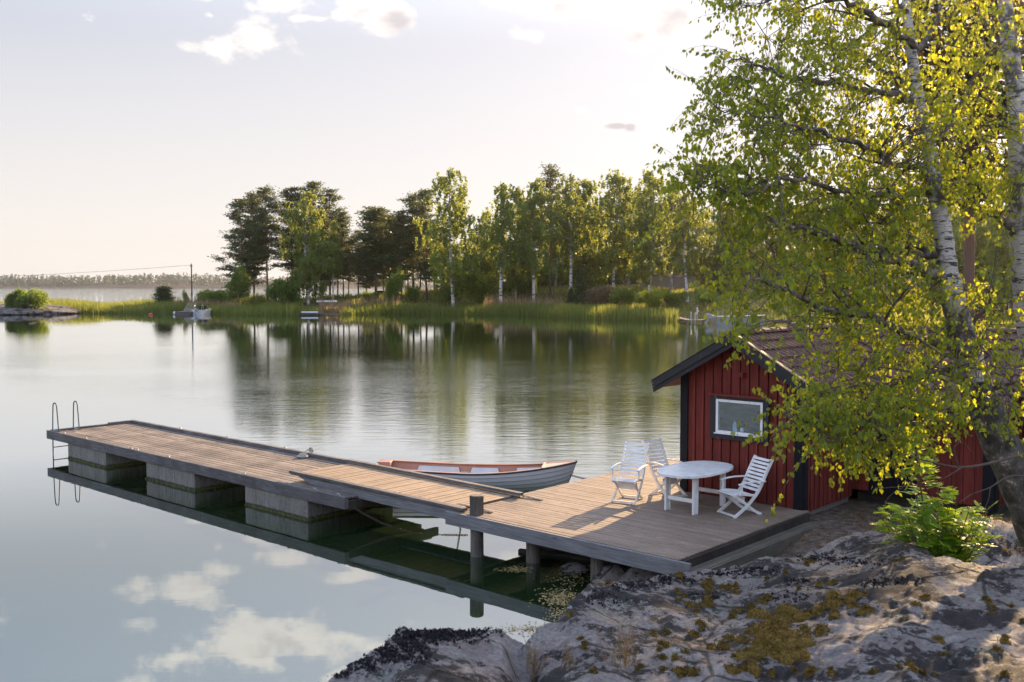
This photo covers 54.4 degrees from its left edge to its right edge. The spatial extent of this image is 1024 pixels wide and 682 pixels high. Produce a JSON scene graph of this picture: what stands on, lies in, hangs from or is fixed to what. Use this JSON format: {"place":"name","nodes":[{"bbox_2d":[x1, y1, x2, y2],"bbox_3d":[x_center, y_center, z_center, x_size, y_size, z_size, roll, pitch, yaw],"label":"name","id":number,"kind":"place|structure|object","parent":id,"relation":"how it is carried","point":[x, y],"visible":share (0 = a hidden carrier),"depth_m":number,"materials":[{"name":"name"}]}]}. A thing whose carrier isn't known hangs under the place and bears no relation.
{"place":"outdoors","nodes":[
{"label":"outdoors","id":0,"kind":"place"},
{"bbox_2d":[0,281,442,287],"bbox_3d":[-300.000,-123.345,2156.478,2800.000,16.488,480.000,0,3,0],"label":"hills","id":1,"kind":"structure","parent":0,"point":[155,285],"depth_m":1945.87,"materials":[{"name":"plant"}]},
{"bbox_2d":[0,272,505,287],"bbox_3d":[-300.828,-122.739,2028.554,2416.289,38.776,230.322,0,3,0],"label":"forest","id":2,"kind":"object","parent":1,"relation":"on","point":[70,281],"visible":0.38,"depth_m":1984.55,"materials":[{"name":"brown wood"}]},
{"bbox_2d":[0,288,786,681],"bbox_3d":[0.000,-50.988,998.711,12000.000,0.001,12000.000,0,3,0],"label":"water","id":3,"kind":"structure","parent":0,"point":[122,574],"depth_m":27.25,"materials":[{"name":"liquid"}]},
{"bbox_2d":[0,304,80,314],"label":"rock islet","id":4,"kind":"object","parent":3,"relation":"in","point":[14,310],"visible":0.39,"depth_m":162.43,"materials":[{"name":"stone"}]},
{"bbox_2d":[2,286,25,307],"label":"bush","id":5,"kind":"object","parent":4,"relation":"on","point":[8,301],"visible":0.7,"depth_m":162.46,"materials":[{"name":"green plant"}]},
{"bbox_2d":[10,287,51,308],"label":"bush","id":6,"kind":"object","parent":4,"relation":"on","point":[32,298],"visible":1,"depth_m":161.80,"materials":[{"name":"green plant"}]},
{"bbox_2d":[173,303,197,314],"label":"boat landing","id":7,"kind":"object","parent":3,"relation":"on","point":[186,311],"visible":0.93,"depth_m":162.68,"materials":[{"name":"grey wood"}]},
{"bbox_2d":[192,305,210,314],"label":"motor boat","id":8,"kind":"object","parent":3,"relation":"on","point":[200,310],"visible":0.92,"depth_m":163.11,"materials":[{"name":"plastic"}]},
{"bbox_2d":[46,401,384,520],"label":"floating jetty","id":9,"kind":"object","parent":3,"relation":"on","point":[190,460],"visible":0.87,"depth_m":23.72,"materials":[{"name":"brown wood"}]},
{"bbox_2d":[297,447,313,457],"bbox_3d":[-4.957,2.672,23.874,0.314,0.216,0.402,3,4,42],"label":"mooring rope","id":10,"kind":"object","parent":9,"relation":"on","point":[304,454],"visible":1,"depth_m":23.79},
{"bbox_2d":[353,506,467,534],"bbox_3d":[-1.981,3.470,19.073,2.333,0.488,0.133,1,3,12],"label":"anchor chain","id":11,"kind":"object","parent":9,"relation":"hanging from","point":[355,508],"visible":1,"depth_m":19.16,"materials":[{"name":"orange metal"}]},
{"bbox_2d":[0,291,679,321],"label":"reeds","id":12,"kind":"object","parent":3,"relation":"in","point":[555,310],"visible":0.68,"depth_m":163.38,"materials":[{"name":"green plant"}]},
{"bbox_2d":[376,459,576,492],"bbox_3d":[-0.875,3.143,22.988,4.760,0.862,1.337,0,3,7],"label":"rowing boat","id":13,"kind":"object","parent":3,"relation":"on","point":[526,477],"visible":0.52,"depth_m":22.54,"materials":[{"name":"wood"}]},
{"bbox_2d":[489,565,591,635],"bbox_3d":[0.771,3.890,15.041,2.358,0.009,3.681,0,3,0],"label":"floating weed","id":14,"kind":"object","parent":3,"relation":"on","point":[556,596],"visible":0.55,"depth_m":15.08,"materials":[{"name":"plant"}]},
{"bbox_2d":[518,548,589,559],"bbox_3d":[0.814,3.796,17.415,1.500,0.180,0.100,1,3,22],"label":"old timber","id":15,"kind":"object","parent":3,"relation":"in","point":[558,554],"visible":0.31,"depth_m":17.36,"materials":[{"name":"brown wood"}]},
{"bbox_2d":[559,562,588,571],"bbox_3d":[1.057,3.893,16.663,0.622,0.376,0.505,0,3,0],"label":"shore stone","id":16,"kind":"object","parent":3,"relation":"in","point":[573,567],"visible":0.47,"depth_m":16.53,"materials":[{"name":"stone"}]},
{"bbox_2d":[540,546,610,562],"bbox_3d":[1.423,3.754,17.267,2.600,0.180,0.220,2,4,34],"label":"old timber","id":17,"kind":"object","parent":3,"relation":"in","point":[542,548],"depth_m":17.61,"materials":[{"name":"brown wood"}]},
{"bbox_2d":[592,563,628,581],"bbox_3d":[1.702,3.860,16.134,0.864,0.548,0.713,0,3,0],"label":"shore stone","id":18,"kind":"object","parent":3,"relation":"in","point":[613,572],"visible":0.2,"depth_m":15.91,"materials":[{"name":"stone"}]},
{"bbox_2d":[705,310,764,322],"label":"motor boat","id":19,"kind":"object","parent":3,"relation":"on","point":[715,319],"visible":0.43,"depth_m":124.79,"materials":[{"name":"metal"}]},
{"bbox_2d":[0,0,1023,284],"label":"sky","id":20,"kind":"structure","parent":0,"point":[128,128],"materials":[{"name":"white"}]},
{"bbox_2d":[259,258,1013,557],"bbox_3d":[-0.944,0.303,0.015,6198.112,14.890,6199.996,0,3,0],"label":"ground","id":21,"kind":"structure","parent":0,"point":[829,521],"depth_m":18.72,"materials":[{"name":"plant"}]},
{"bbox_2d":[150,284,176,303],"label":"bush","id":22,"kind":"object","parent":21,"relation":"on","point":[161,293],"visible":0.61,"depth_m":178.96,"materials":[{"name":"green plant"}]},
{"bbox_2d":[200,288,234,304],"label":"bush","id":23,"kind":"object","parent":21,"relation":"on","point":[213,295],"visible":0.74,"depth_m":179.52,"materials":[{"name":"green plant"}]},
{"bbox_2d":[207,198,267,299],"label":"pine tree","id":24,"kind":"object","parent":21,"relation":"on","point":[244,251],"visible":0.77,"depth_m":183.92,"materials":[{"name":"green plant"}]},
{"bbox_2d":[221,261,254,304],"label":"bush","id":25,"kind":"object","parent":21,"relation":"on","point":[237,284],"visible":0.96,"depth_m":174.79,"materials":[{"name":"green plant"}]},
{"bbox_2d":[224,190,276,295],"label":"pine tree","id":26,"kind":"object","parent":21,"relation":"on","point":[255,201],"visible":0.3,"depth_m":188.04,"materials":[{"name":"green plant"}]},
{"bbox_2d":[241,184,290,300],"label":"pine tree","id":27,"kind":"object","parent":21,"relation":"on","point":[265,225],"visible":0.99,"depth_m":183.39,"materials":[{"name":"green plant"}]},
{"bbox_2d":[263,277,296,303],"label":"bush","id":28,"kind":"object","parent":21,"relation":"on","point":[279,287],"visible":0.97,"depth_m":174.34,"materials":[{"name":"green plant"}]},
{"bbox_2d":[268,185,318,282],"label":"pine tree","id":29,"kind":"object","parent":21,"relation":"on","point":[292,197],"visible":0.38,"depth_m":190.23,"materials":[{"name":"green plant"}]},
{"bbox_2d":[286,284,302,304],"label":"bush","id":30,"kind":"object","parent":21,"relation":"on","point":[294,297],"visible":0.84,"depth_m":175.48,"materials":[{"name":"green plant"}]},
{"bbox_2d":[277,189,336,304],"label":"birch tree","id":31,"kind":"object","parent":21,"relation":"on","point":[311,261],"visible":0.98,"depth_m":176.24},
{"bbox_2d":[289,181,340,294],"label":"pine tree","id":32,"kind":"object","parent":21,"relation":"on","point":[312,186],"visible":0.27,"depth_m":193.86,"materials":[{"name":"green plant"}]},
{"bbox_2d":[313,187,349,293],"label":"pine tree","id":33,"kind":"object","parent":21,"relation":"on","point":[332,197],"visible":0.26,"depth_m":198.18,"materials":[{"name":"green plant"}]},
{"bbox_2d":[322,220,344,299],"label":"birch tree","id":34,"kind":"object","parent":21,"relation":"on","point":[333,226],"visible":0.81,"depth_m":182.18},
{"bbox_2d":[327,210,361,296],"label":"pine tree","id":35,"kind":"object","parent":21,"relation":"on","point":[342,220],"visible":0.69,"depth_m":188.81,"materials":[{"name":"green plant"}]},
{"bbox_2d":[334,245,356,294],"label":"pine tree","id":36,"kind":"object","parent":21,"relation":"on","point":[348,279],"visible":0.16,"depth_m":213.34,"materials":[{"name":"green plant"}]},
{"bbox_2d":[345,228,368,292],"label":"pine tree","id":37,"kind":"object","parent":21,"relation":"on","point":[358,242],"visible":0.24,"depth_m":199.08,"materials":[{"name":"green plant"}]},
{"bbox_2d":[169,293,563,312],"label":"reed plumes","id":38,"kind":"object","parent":21,"relation":"on","point":[322,307],"visible":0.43,"depth_m":166.52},
{"bbox_2d":[352,245,384,290],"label":"pine tree","id":39,"kind":"object","parent":21,"relation":"on","point":[364,280],"visible":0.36,"depth_m":209.10,"materials":[{"name":"green plant"}]},
{"bbox_2d":[361,291,379,301],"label":"bush","id":40,"kind":"object","parent":21,"relation":"on","point":[366,294],"visible":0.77,"depth_m":181.49,"materials":[{"name":"green plant"}]},
{"bbox_2d":[349,206,409,295],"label":"pine tree","id":41,"kind":"object","parent":21,"relation":"on","point":[376,251],"visible":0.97,"depth_m":186.15,"materials":[{"name":"green plant"}]},
{"bbox_2d":[362,213,411,281],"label":"pine tree","id":42,"kind":"object","parent":21,"relation":"on","point":[388,221],"visible":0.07,"depth_m":194.02,"materials":[{"name":"green plant"}]},
{"bbox_2d":[383,265,406,302],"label":"bush","id":43,"kind":"object","parent":21,"relation":"on","point":[393,288],"visible":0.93,"depth_m":176.55,"materials":[{"name":"green plant"}]},
{"bbox_2d":[383,210,421,299],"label":"pine tree","id":44,"kind":"object","parent":21,"relation":"on","point":[397,248],"visible":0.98,"depth_m":184.59,"materials":[{"name":"green plant"}]},
{"bbox_2d":[384,191,433,287],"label":"pine tree","id":45,"kind":"object","parent":21,"relation":"on","point":[410,204],"visible":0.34,"depth_m":187.96,"materials":[{"name":"green plant"}]},
{"bbox_2d":[404,285,419,303],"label":"bush","id":46,"kind":"object","parent":21,"relation":"on","point":[412,293],"visible":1,"depth_m":183.37,"materials":[{"name":"green plant"}]},
{"bbox_2d":[399,188,447,300],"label":"pine tree","id":47,"kind":"object","parent":21,"relation":"on","point":[427,274],"visible":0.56,"depth_m":185.37,"materials":[{"name":"green plant"}]},
{"bbox_2d":[412,167,483,306],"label":"birch tree","id":48,"kind":"object","parent":21,"relation":"on","point":[442,255],"visible":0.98,"depth_m":170.27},
{"bbox_2d":[432,277,465,305],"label":"bush","id":49,"kind":"object","parent":21,"relation":"on","point":[445,294],"visible":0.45,"depth_m":178.02,"materials":[{"name":"green plant"}]},
{"bbox_2d":[462,270,498,305],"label":"bush","id":50,"kind":"object","parent":21,"relation":"on","point":[480,291],"visible":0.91,"depth_m":171.83,"materials":[{"name":"green plant"}]},
{"bbox_2d":[466,210,495,288],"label":"birch tree","id":51,"kind":"object","parent":21,"relation":"on","point":[485,266],"visible":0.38,"depth_m":188.41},
{"bbox_2d":[468,182,531,303],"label":"birch tree","id":52,"kind":"object","parent":21,"relation":"on","point":[497,237],"visible":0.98,"depth_m":166.09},
{"bbox_2d":[485,186,549,298],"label":"birch tree","id":53,"kind":"object","parent":21,"relation":"on","point":[510,279],"visible":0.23,"depth_m":182.49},
{"bbox_2d":[527,278,536,298],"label":"bush","id":54,"kind":"object","parent":21,"relation":"on","point":[530,289],"visible":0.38,"depth_m":181.38,"materials":[{"name":"green plant"}]},
{"bbox_2d":[507,177,564,302],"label":"birch tree","id":55,"kind":"object","parent":21,"relation":"on","point":[538,231],"visible":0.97,"depth_m":167.55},
{"bbox_2d":[536,255,562,285],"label":"bush","id":56,"kind":"object","parent":21,"relation":"on","point":[545,279],"visible":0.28,"depth_m":196.80,"materials":[{"name":"green plant"}]},
{"bbox_2d":[537,162,565,298],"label":"pine tree","id":57,"kind":"object","parent":21,"relation":"on","point":[552,172],"visible":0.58,"depth_m":176.47,"materials":[{"name":"green plant"}]},
{"bbox_2d":[540,196,568,285],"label":"birch tree","id":58,"kind":"object","parent":21,"relation":"on","point":[555,251],"visible":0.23,"depth_m":193.93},
{"bbox_2d":[565,288,575,305],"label":"spruce tree","id":59,"kind":"object","parent":21,"relation":"on","point":[570,298],"visible":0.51,"depth_m":159.66,"materials":[{"name":"plant"}]},
{"bbox_2d":[557,257,591,283],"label":"bush","id":60,"kind":"object","parent":21,"relation":"on","point":[565,266],"visible":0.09,"depth_m":197.06,"materials":[{"name":"green plant"}]},
{"bbox_2d":[550,174,599,288],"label":"birch tree","id":61,"kind":"object","parent":21,"relation":"on","point":[575,242],"visible":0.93,"depth_m":171.81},
{"bbox_2d":[574,268,588,304],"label":"spruce tree","id":62,"kind":"object","parent":21,"relation":"on","point":[580,295],"visible":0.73,"depth_m":165.30,"materials":[{"name":"plant"}]},
{"bbox_2d":[555,178,618,289],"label":"birch tree","id":63,"kind":"object","parent":21,"relation":"on","point":[586,267],"visible":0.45,"depth_m":177.66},
{"bbox_2d":[583,284,618,305],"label":"bush","id":64,"kind":"object","parent":21,"relation":"on","point":[602,294],"visible":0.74,"depth_m":164.74,"materials":[{"name":"plant"}]},
{"bbox_2d":[596,261,628,283],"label":"bush","id":65,"kind":"object","parent":21,"relation":"on","point":[617,279],"visible":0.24,"depth_m":195.04,"materials":[{"name":"green plant"}]},
{"bbox_2d":[574,168,656,286],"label":"birch tree","id":66,"kind":"object","parent":21,"relation":"on","point":[619,191],"visible":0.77,"depth_m":170.96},
{"bbox_2d":[608,286,635,307],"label":"bush","id":67,"kind":"object","parent":21,"relation":"on","point":[628,293],"visible":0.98,"depth_m":156.76,"materials":[{"name":"green plant"}]},
{"bbox_2d":[445,457,819,579],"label":"wooden deck","id":68,"kind":"structure","parent":21,"relation":"on","point":[587,517],"depth_m":16.83,"materials":[{"name":"brown wood"}]},
{"bbox_2d":[289,459,542,518],"bbox_3d":[-2.066,2.932,19.776,5.580,0.342,1.715,3,4,42],"label":"gangway","id":69,"kind":"object","parent":68,"relation":"on","point":[427,494],"visible":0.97,"depth_m":19.53,"materials":[{"name":"brown wood"}]},
{"bbox_2d":[610,441,648,504],"bbox_3d":[2.205,2.459,18.589,0.566,1.059,0.805,2,4,26],"label":"garden chair","id":70,"kind":"object","parent":68,"relation":"on","point":[625,483],"visible":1,"depth_m":18.68,"materials":[{"name":"white wood"}]},
{"bbox_2d":[641,438,687,496],"bbox_3d":[2.915,2.435,19.012,0.566,1.059,0.805,-2,4,-36],"label":"garden chair","id":71,"kind":"object","parent":68,"relation":"on","point":[674,481],"visible":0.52,"depth_m":19.08,"materials":[{"name":"white wood"}]},
{"bbox_2d":[657,460,732,514],"bbox_3d":[3.305,2.644,17.933,1.040,0.722,1.720,3,4,42],"label":"garden table","id":72,"kind":"object","parent":68,"relation":"on","point":[694,471],"visible":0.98,"depth_m":17.73,"materials":[{"name":"white wood"}]},
{"bbox_2d":[716,455,773,517],"bbox_3d":[4.088,2.552,17.489,0.869,0.994,0.594,-1,3,-24],"label":"garden chair","id":73,"kind":"object","parent":68,"relation":"on","point":[736,496],"visible":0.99,"depth_m":17.47,"materials":[{"name":"white wood"}]},
{"bbox_2d":[611,188,655,282],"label":"birch tree","id":74,"kind":"object","parent":21,"relation":"on","point":[632,192],"visible":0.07,"depth_m":194.72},
{"bbox_2d":[252,284,1015,333],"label":"meadow grass","id":75,"kind":"structure","parent":21,"relation":"on","point":[682,307],"depth_m":169.03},
{"bbox_2d":[618,567,656,583],"bbox_3d":[2.184,3.816,15.669,1.074,0.657,0.794,0,3,0],"label":"shore stone","id":76,"kind":"object","parent":21,"relation":"on","point":[633,574],"visible":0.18,"depth_m":15.48,"materials":[{"name":"stone"}]},
{"bbox_2d":[634,288,665,309],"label":"bush","id":77,"kind":"object","parent":21,"relation":"on","point":[651,297],"visible":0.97,"depth_m":150.13,"materials":[{"name":"green plant"}]},
{"bbox_2d":[619,169,687,290],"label":"birch tree","id":78,"kind":"object","parent":21,"relation":"on","point":[649,249],"visible":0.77,"depth_m":165.69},
{"bbox_2d":[657,182,694,291],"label":"birch tree","id":79,"kind":"object","parent":21,"relation":"on","point":[672,204],"visible":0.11,"depth_m":174.93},
{"bbox_2d":[328,514,1023,681],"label":"rock terrain","id":80,"kind":"object","parent":21,"relation":"on","point":[851,647],"visible":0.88,"depth_m":7.50,"materials":[{"name":"stone"}]},
{"bbox_2d":[522,631,553,681],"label":"dry plant","id":81,"kind":"object","parent":80,"relation":"on","point":[533,670],"visible":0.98,"depth_m":6.91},
{"bbox_2d":[560,642,574,672],"bbox_3d":[0.376,2.146,6.701,0.114,0.259,0.185,0,3,0],"label":"dry plant","id":82,"kind":"object","parent":80,"relation":"on","point":[569,657],"visible":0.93,"depth_m":6.71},
{"bbox_2d":[597,614,641,668],"bbox_3d":[0.703,2.050,6.691,0.313,0.373,0.251,0,3,0],"label":"dry plant","id":83,"kind":"object","parent":80,"relation":"on","point":[626,653],"visible":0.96,"depth_m":6.67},
{"bbox_2d":[331,553,922,678],"bbox_3d":[1.121,2.202,8.477,6.495,0.728,2.703,-2,4,-28],"label":"lichen","id":84,"kind":"object","parent":80,"relation":"on","point":[439,633],"visible":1,"depth_m":7.14},
{"bbox_2d":[565,556,1023,680],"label":"moss","id":85,"kind":"object","parent":80,"relation":"on","point":[783,644],"visible":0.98,"depth_m":7.36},
{"bbox_2d":[636,0,1023,549],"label":"birch tree","id":86,"kind":"object","parent":80,"relation":"on","point":[980,404],"visible":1,"depth_m":9.18,"materials":[{"name":"green plant"}]},
{"bbox_2d":[883,436,1023,518],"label":"bare branch","id":87,"kind":"object","parent":86,"relation":"attached to","point":[994,462],"visible":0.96,"depth_m":8.99,"materials":[{"name":"brown plant"}]},
{"bbox_2d":[869,426,1002,564],"bbox_3d":[4.499,1.805,10.474,1.328,1.865,1.309,0,3,0],"label":"rowan bush","id":88,"kind":"object","parent":80,"relation":"on","point":[942,538],"visible":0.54,"depth_m":10.37,"materials":[{"name":"green plant"}]},
{"bbox_2d":[882,0,1023,365],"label":"birch tree","id":89,"kind":"object","parent":80,"relation":"on","point":[1013,224],"visible":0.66,"depth_m":10.97,"materials":[{"name":"green plant"}]},
{"bbox_2d":[663,291,689,307],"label":"bush","id":90,"kind":"object","parent":21,"relation":"on","point":[673,298],"visible":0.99,"depth_m":151.25,"materials":[{"name":"green plant"}]},
{"bbox_2d":[655,191,713,302],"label":"birch tree","id":91,"kind":"object","parent":21,"relation":"on","point":[684,264],"visible":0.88,"depth_m":155.27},
{"bbox_2d":[681,198,713,269],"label":"birch tree","id":92,"kind":"object","parent":21,"relation":"on","point":[697,234],"visible":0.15,"depth_m":204.63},
{"bbox_2d":[693,289,718,309],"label":"bush","id":93,"kind":"object","parent":21,"relation":"on","point":[703,301],"visible":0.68,"depth_m":145.59,"materials":[{"name":"green plant"}]},
{"bbox_2d":[683,194,755,288],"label":"birch tree","id":94,"kind":"object","parent":21,"relation":"on","point":[716,248],"visible":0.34,"depth_m":170.09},
{"bbox_2d":[715,206,770,284],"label":"birch tree","id":95,"kind":"object","parent":21,"relation":"on","point":[754,257],"visible":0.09,"depth_m":174.56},
{"bbox_2d":[736,206,787,282],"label":"birch tree","id":96,"kind":"object","parent":21,"relation":"on","point":[759,264],"visible":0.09,"depth_m":188.97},
{"bbox_2d":[753,198,794,285],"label":"birch tree","id":97,"kind":"object","parent":21,"relation":"on","point":[772,253],"visible":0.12,"depth_m":183.18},
{"bbox_2d":[767,195,845,287],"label":"birch tree","id":98,"kind":"object","parent":21,"relation":"on","point":[792,245],"visible":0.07,"depth_m":178.29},
{"bbox_2d":[811,204,862,278],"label":"birch tree","id":99,"kind":"object","parent":21,"relation":"on","point":[838,247],"visible":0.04,"depth_m":171.41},
{"bbox_2d":[651,322,1023,516],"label":"boathouse","id":100,"kind":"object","parent":21,"relation":"on","point":[718,401],"visible":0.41,"depth_m":18.48,"materials":[{"name":"red paint"}]},
{"bbox_2d":[707,392,771,443],"bbox_3d":[4.206,1.427,18.485,1.290,0.850,0.126,3,4,42],"label":"window","id":101,"kind":"structure","parent":100,"relation":"in","point":[726,410],"depth_m":18.54,"materials":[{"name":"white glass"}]},
{"bbox_2d":[870,415,916,498],"bbox_3d":[7.172,2.090,18.725,0.864,1.640,0.080,3,4,42],"label":"door","id":102,"kind":"structure","parent":100,"relation":"in","point":[894,482],"depth_m":18.75,"materials":[{"name":"black paint"}]},
{"bbox_2d":[846,206,893,286],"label":"birch tree","id":103,"kind":"object","parent":21,"relation":"on","point":[866,270],"visible":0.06,"depth_m":168.75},
{"bbox_2d":[894,213,953,321],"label":"willow tree","id":104,"kind":"object","parent":21,"relation":"on","point":[930,233],"visible":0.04,"depth_m":98.99,"materials":[{"name":"green plant"}]},
{"bbox_2d":[839,0,1023,325],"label":"birch tree","id":105,"kind":"object","parent":21,"relation":"on","point":[968,268],"visible":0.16,"depth_m":29.55,"materials":[{"name":"green plant"}]},
{"bbox_2d":[906,205,989,315],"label":"willow tree","id":106,"kind":"object","parent":21,"relation":"on","point":[955,223],"visible":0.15,"depth_m":90.51,"materials":[{"name":"green plant"}]},
{"bbox_2d":[933,203,1012,321],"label":"willow tree","id":107,"kind":"object","parent":21,"relation":"on","point":[990,249],"visible":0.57,"depth_m":86.43,"materials":[{"name":"plant"}]},
{"bbox_2d":[974,292,1012,318],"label":"red cottage","id":108,"kind":"structure","parent":21,"relation":"on","point":[1009,305],"depth_m":103.90,"materials":[{"name":"clear wood"}]},
{"bbox_2d":[998,257,1012,322],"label":"willow tree","id":109,"kind":"object","parent":21,"relation":"on","point":[1010,292],"depth_m":92.54,"materials":[{"name":"green plant"}]},
{"bbox_2d":[777,509,1023,557],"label":"dry grass","id":110,"kind":"structure","parent":0,"point":[1003,526],"depth_m":16.40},
{"bbox_2d":[816,310,1014,332],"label":"field grass","id":111,"kind":"structure","parent":0,"point":[941,321],"depth_m":101.01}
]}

